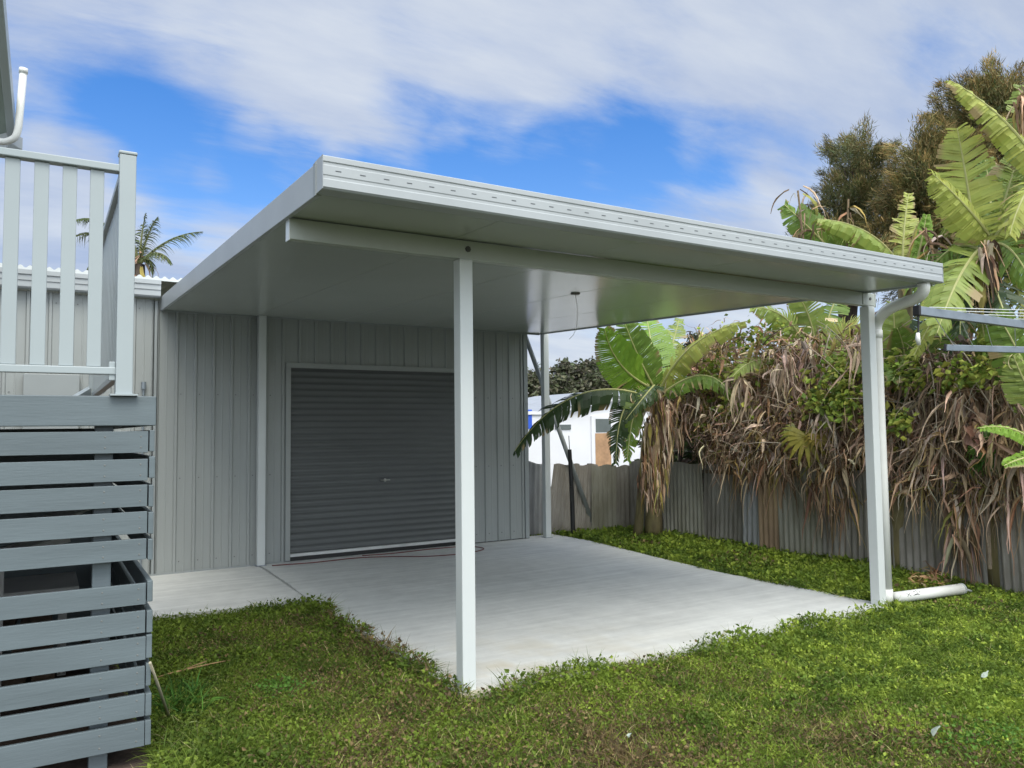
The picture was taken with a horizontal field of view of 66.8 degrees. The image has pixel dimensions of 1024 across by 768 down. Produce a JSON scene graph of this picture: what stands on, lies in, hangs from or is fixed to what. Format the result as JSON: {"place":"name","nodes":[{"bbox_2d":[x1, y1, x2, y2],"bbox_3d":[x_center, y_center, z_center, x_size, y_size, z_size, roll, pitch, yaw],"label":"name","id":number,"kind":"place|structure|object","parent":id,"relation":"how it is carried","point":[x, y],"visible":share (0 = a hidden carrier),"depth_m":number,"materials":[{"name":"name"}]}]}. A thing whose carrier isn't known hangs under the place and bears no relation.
{"place":"outdoors","nodes":[
{"label":"outdoors","id":0,"kind":"place"},
{"bbox_2d":[0,664,147,767],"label":"soil","id":1,"kind":"structure","parent":0,"point":[121,759],"depth_m":4.05,"materials":[{"name":"brown soil"}]},
{"bbox_2d":[0,509,110,716],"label":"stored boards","id":2,"kind":"object","parent":1,"relation":"on","point":[31,584],"visible":0.38,"depth_m":4.87,"materials":[{"name":"grey wood"}]},
{"bbox_2d":[0,147,155,767],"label":"deck","id":3,"kind":"structure","parent":1,"relation":"on","point":[44,471],"depth_m":3.65,"materials":[{"name":"paint"}]},
{"bbox_2d":[148,566,306,618],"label":"path","id":4,"kind":"structure","parent":0,"point":[218,589],"depth_m":7.68,"materials":[{"name":"concrete"}]},
{"bbox_2d":[0,0,1023,392],"label":"sky","id":5,"kind":"structure","parent":0,"point":[710,111],"materials":[{"name":"blue"}]},
{"bbox_2d":[528,410,541,463],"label":"garden shed","id":6,"kind":"structure","parent":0,"point":[535,452],"depth_m":20.42,"materials":[{"name":"white paint"}]},
{"bbox_2d":[114,447,1023,767],"bbox_3d":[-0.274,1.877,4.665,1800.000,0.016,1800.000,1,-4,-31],"label":"lawn","id":7,"kind":"structure","parent":0,"point":[569,721],"depth_m":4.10,"materials":[{"name":"plant"}]},
{"bbox_2d":[0,0,27,149],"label":"house","id":8,"kind":"structure","parent":7,"relation":"on","point":[11,123],"depth_m":3.77,"materials":[{"name":"paint"}]},
{"bbox_2d":[76,213,203,277],"bbox_3d":[-7.362,-0.382,14.909,2.763,6.001,1.332,-1,-3,-1],"label":"palm tree","id":9,"kind":"object","parent":7,"relation":"on","point":[142,248],"visible":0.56,"depth_m":15.01,"materials":[{"name":"green plant"}]},
{"bbox_2d":[149,661,169,717],"bbox_3d":[-1.808,1.587,3.995,0.016,0.499,0.674,0,-4,-16],"label":"garden stick","id":10,"kind":"object","parent":7,"relation":"on","point":[159,688],"visible":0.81,"depth_m":3.95,"materials":[{"name":"beige wood"}]},
{"bbox_2d":[134,694,236,764],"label":"weed","id":11,"kind":"object","parent":7,"relation":"on","point":[170,740],"visible":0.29,"depth_m":3.99,"materials":[{"name":"green plant"}]},
{"bbox_2d":[151,668,231,719],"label":"weed","id":12,"kind":"object","parent":7,"relation":"on","point":[192,688],"visible":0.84,"depth_m":4.50,"materials":[{"name":"green plant"}]},
{"bbox_2d":[158,660,227,676],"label":"twig","id":13,"kind":"object","parent":7,"relation":"on","point":[190,667],"visible":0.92,"depth_m":5.13,"materials":[{"name":"brown wood"}]},
{"bbox_2d":[0,263,529,575],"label":"shed","id":14,"kind":"structure","parent":7,"relation":"on","point":[360,438],"depth_m":9.54,"materials":[{"name":"metal"}]},
{"bbox_2d":[290,368,455,560],"bbox_3d":[-1.653,0.950,10.043,2.450,2.414,0.067,1,-4,-31],"label":"roller door","id":15,"kind":"structure","parent":14,"relation":"in","point":[373,451],"depth_m":9.96,"materials":[{"name":"metal"}]},
{"bbox_2d":[234,669,323,699],"bbox_3d":[-1.397,1.841,4.720,0.515,0.066,0.631,1,-4,-31],"label":"clover patch","id":16,"kind":"object","parent":7,"relation":"on","point":[287,682],"visible":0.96,"depth_m":4.75,"materials":[{"name":"green plant"}]},
{"bbox_2d":[528,364,555,397],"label":"gum tree","id":17,"kind":"object","parent":7,"relation":"on","point":[533,380],"visible":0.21,"depth_m":53.80,"materials":[{"name":"green plant"}]},
{"bbox_2d":[527,335,591,522],"bbox_3d":[0.732,0.768,11.614,1.300,3.005,0.068,1,-4,-31],"label":"leaning pole","id":18,"kind":"object","parent":7,"relation":"on","point":[560,433],"visible":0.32,"depth_m":11.60,"materials":[{"name":"grey metal"}]},
{"bbox_2d":[532,370,589,395],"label":"gum tree","id":19,"kind":"object","parent":7,"relation":"on","point":[561,383],"visible":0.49,"depth_m":49.27,"materials":[{"name":"green plant"}]},
{"bbox_2d":[568,436,574,534],"bbox_3d":[0.871,1.510,11.365,0.103,1.505,0.069,2,-4,-38],"label":"stake","id":20,"kind":"object","parent":7,"relation":"on","point":[572,505],"visible":0.91,"depth_m":11.34,"materials":[{"name":"black wood"}]},
{"bbox_2d":[549,355,601,383],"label":"gum tree","id":21,"kind":"object","parent":7,"relation":"on","point":[575,370],"visible":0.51,"depth_m":59.07,"materials":[{"name":"green plant"}]},
{"bbox_2d":[259,534,892,700],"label":"concrete slab","id":22,"kind":"structure","parent":7,"relation":"on","point":[540,600],"depth_m":7.00,"materials":[{"name":"grey concrete"}]},
{"bbox_2d":[272,546,483,565],"bbox_3d":[-1.539,2.127,9.543,2.672,0.010,0.606,1,-4,-31],"label":"cable","id":23,"kind":"object","parent":22,"relation":"on","point":[384,556],"visible":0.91,"depth_m":9.58,"materials":[{"name":"black rubber"}]},
{"bbox_2d":[161,154,943,691],"bbox_3d":[-0.137,0.453,7.498,5.318,3.104,5.958,1,-4,-31],"label":"carport","id":24,"kind":"object","parent":22,"relation":"on","point":[331,238],"visible":0.98,"depth_m":5.65,"materials":[{"name":"white metal"}]},
{"bbox_2d":[529,461,631,535],"bbox_3d":[0.980,1.720,11.790,1.917,1.153,0.224,0,-4,-17],"label":"fence","id":25,"kind":"object","parent":7,"relation":"on","point":[606,489],"visible":0.73,"depth_m":11.77,"materials":[{"name":"wood"}]},
{"bbox_2d":[528,388,650,482],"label":"neighbour house","id":26,"kind":"structure","parent":7,"relation":"on","point":[588,439],"depth_m":22.58,"materials":[{"name":"white paint"}]},
{"bbox_2d":[555,425,570,429],"bbox_3d":[1.447,1.224,22.109,0.543,0.137,0.040,1,-4,-31],"label":"window","id":27,"kind":"structure","parent":26,"relation":"in","point":[562,426],"depth_m":22.13,"materials":[{"name":"grey glass"}]},
{"bbox_2d":[572,364,621,391],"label":"gum tree","id":28,"kind":"object","parent":7,"relation":"on","point":[595,382],"visible":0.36,"depth_m":54.16,"materials":[{"name":"green plant"}]},
{"bbox_2d":[513,318,749,536],"bbox_3d":[1.514,0.539,10.495,2.963,3.346,1.909,-1,-3,2],"label":"banana plant","id":29,"kind":"object","parent":7,"relation":"on","point":[649,370],"visible":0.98,"depth_m":10.45,"materials":[{"name":"green plant"}]},
{"bbox_2d":[674,394,682,461],"bbox_3d":[2.549,1.137,12.114,0.330,2.300,1.124,1,-4,-31],"label":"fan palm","id":30,"kind":"object","parent":7,"relation":"on","point":[680,457],"depth_m":11.94,"materials":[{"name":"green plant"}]},
{"bbox_2d":[672,331,723,376],"bbox_3d":[9.529,0.453,39.827,2.797,6.868,2.906,-2,-4,22],"label":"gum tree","id":31,"kind":"object","parent":7,"relation":"on","point":[694,336],"visible":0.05,"depth_m":39.92,"materials":[{"name":"green plant"}]},
{"bbox_2d":[678,379,760,474],"bbox_3d":[2.932,1.035,11.015,1.532,2.364,1.762,-2,-4,21],"label":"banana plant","id":32,"kind":"object","parent":7,"relation":"on","point":[704,443],"visible":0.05,"depth_m":10.84,"materials":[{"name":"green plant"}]},
{"bbox_2d":[718,365,792,476],"bbox_3d":[3.654,0.893,10.597,1.730,2.580,1.440,1,-4,-31],"label":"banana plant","id":33,"kind":"object","parent":7,"relation":"on","point":[752,405],"visible":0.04,"depth_m":10.32,"materials":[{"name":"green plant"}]},
{"bbox_2d":[728,301,860,497],"bbox_3d":[3.650,0.390,9.894,1.838,3.512,0.758,-1,-3,7],"label":"banana plant","id":34,"kind":"object","parent":7,"relation":"on","point":[807,316],"visible":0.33,"depth_m":9.80,"materials":[{"name":"green plant"}]},
{"bbox_2d":[634,336,969,486],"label":"undergrowth","id":35,"kind":"object","parent":7,"relation":"on","point":[688,454],"visible":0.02,"depth_m":11.79,"materials":[{"name":"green plant"}]},
{"bbox_2d":[629,457,1023,592],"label":"fence","id":36,"kind":"object","parent":7,"relation":"on","point":[693,505],"visible":0.51,"depth_m":9.30,"materials":[{"name":"metal"}]},
{"bbox_2d":[668,300,1023,586],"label":"dead foliage","id":37,"kind":"object","parent":7,"relation":"on","point":[779,377],"visible":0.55,"depth_m":8.53,"materials":[{"name":"brown plant"}]},
{"bbox_2d":[779,414,835,467],"bbox_3d":[3.430,0.638,8.829,0.708,0.629,0.479,0,-3,-5],"label":"fan palm","id":38,"kind":"object","parent":37,"relation":"hanging from","point":[795,437],"visible":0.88,"depth_m":8.76,"materials":[{"name":"green plant"}]},
{"bbox_2d":[669,314,1021,447],"bbox_3d":[3.381,-0.113,9.057,0.638,1.790,4.870,1,-4,-31],"label":"vine","id":39,"kind":"object","parent":37,"relation":"attached to","point":[835,399],"visible":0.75,"depth_m":8.36,"materials":[{"name":"green plant"}]},
{"bbox_2d":[894,355,899,490],"bbox_3d":[4.065,0.409,8.184,0.044,1.422,0.078,1,-4,-31],"label":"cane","id":40,"kind":"object","parent":37,"relation":"attached to","point":[896,360],"visible":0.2,"depth_m":8.19,"materials":[{"name":"brown plant"}]},
{"bbox_2d":[962,401,1023,478],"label":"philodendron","id":41,"kind":"object","parent":37,"relation":"on","point":[986,434],"visible":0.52,"depth_m":7.23,"materials":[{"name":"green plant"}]},
{"bbox_2d":[785,111,909,340],"bbox_3d":[7.525,-1.672,16.898,2.572,8.464,2.909,1,-4,-31],"label":"casuarina tree","id":42,"kind":"object","parent":7,"relation":"on","point":[859,168],"visible":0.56,"depth_m":16.68,"materials":[{"name":"green plant"}]},
{"bbox_2d":[770,185,959,466],"bbox_3d":[4.075,-0.108,8.899,2.002,4.374,0.880,-2,-4,18],"label":"banana plant","id":43,"kind":"object","parent":7,"relation":"on","point":[813,226],"visible":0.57,"depth_m":8.96,"materials":[{"name":"green plant"}]},
{"bbox_2d":[796,334,941,468],"bbox_3d":[4.144,0.706,9.131,1.179,2.771,1.643,2,-5,-42],"label":"banana plant","id":44,"kind":"object","parent":7,"relation":"on","point":[834,356],"visible":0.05,"depth_m":9.18,"materials":[{"name":"green plant"}]},
{"bbox_2d":[882,301,971,569],"bbox_3d":[4.259,0.573,8.169,0.928,2.927,0.693,-1,-3,-2],"label":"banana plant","id":45,"kind":"object","parent":7,"relation":"on","point":[893,323],"visible":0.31,"depth_m":8.17,"materials":[{"name":"green plant"}]},
{"bbox_2d":[885,394,969,471],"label":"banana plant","id":46,"kind":"object","parent":7,"relation":"on","point":[901,400],"visible":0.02,"depth_m":8.14,"materials":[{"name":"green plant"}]},
{"bbox_2d":[908,560,950,587],"bbox_3d":[4.311,1.939,7.855,1.500,0.417,0.524,2,-4,-37],"label":"leaf pile","id":47,"kind":"object","parent":7,"relation":"on","point":[935,572],"visible":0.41,"depth_m":7.58,"materials":[{"name":"brown plant"}]},
{"bbox_2d":[893,583,971,601],"bbox_3d":[3.786,1.871,6.974,0.922,0.110,0.104,1,-4,-21],"label":"drain pipe","id":48,"kind":"object","parent":7,"relation":"on","point":[934,592],"visible":0.97,"depth_m":6.92,"materials":[{"name":"white plastic"}]},
{"bbox_2d":[931,725,940,735],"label":"fallen leaf","id":49,"kind":"object","parent":7,"relation":"on","point":[933,731],"visible":1,"depth_m":3.89,"materials":[{"name":"white plant"}]},
{"bbox_2d":[851,45,1023,353],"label":"casuarina tree","id":50,"kind":"object","parent":7,"relation":"on","point":[993,87],"visible":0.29,"depth_m":14.62,"materials":[{"name":"green plant"}]},
{"bbox_2d":[878,699,1023,767],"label":"clover patch","id":51,"kind":"object","parent":7,"relation":"on","point":[970,740],"visible":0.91,"depth_m":3.83,"materials":[{"name":"green plant"}]},
{"bbox_2d":[907,122,1023,588],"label":"banana plant","id":52,"kind":"object","parent":7,"relation":"on","point":[976,277],"visible":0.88,"depth_m":7.41,"materials":[{"name":"green plant"}]},
{"bbox_2d":[913,305,1023,352],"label":"clothesline","id":53,"kind":"object","parent":7,"relation":"on","point":[935,313],"visible":1,"depth_m":4.81,"materials":[{"name":"metal"}]},
{"bbox_2d":[915,316,920,344],"bbox_3d":[2.342,-0.308,4.488,0.026,0.173,0.033,-3,-4,36],"label":"peg hook","id":54,"kind":"object","parent":53,"relation":"hanging from","point":[917,339],"visible":1,"depth_m":4.48,"materials":[{"name":"white plastic"}]},
{"bbox_2d":[944,80,1023,241],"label":"banana plant","id":55,"kind":"object","parent":7,"relation":"on","point":[1001,132],"visible":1,"depth_m":7.21,"materials":[{"name":"green plant"}]},
{"bbox_2d":[981,671,987,677],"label":"fallen leaf","id":56,"kind":"object","parent":7,"relation":"on","point":[983,674],"visible":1,"depth_m":4.69,"materials":[{"name":"white plant"}]},
{"bbox_2d":[978,306,1023,468],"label":"banana plant","id":57,"kind":"object","parent":7,"relation":"on","point":[1012,375],"visible":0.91,"depth_m":6.91,"materials":[{"name":"green plant"}]},
{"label":"banana plant","id":58,"kind":"object","parent":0,"visible":0},
{"bbox_2d":[953,405,1021,476],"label":"withered leaves","id":59,"kind":"object","parent":58,"relation":"attached to","point":[969,432],"visible":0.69,"depth_m":7.27,"materials":[{"name":"brown plant"}]},
{"bbox_2d":[984,373,991,568],"bbox_3d":[4.485,0.799,7.314,0.044,1.869,0.104,1,-4,-31],"label":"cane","id":60,"kind":"object","parent":58,"relation":"attached to","point":[987,517],"visible":0.64,"depth_m":7.30,"materials":[{"name":"brown plant"}]}
]}

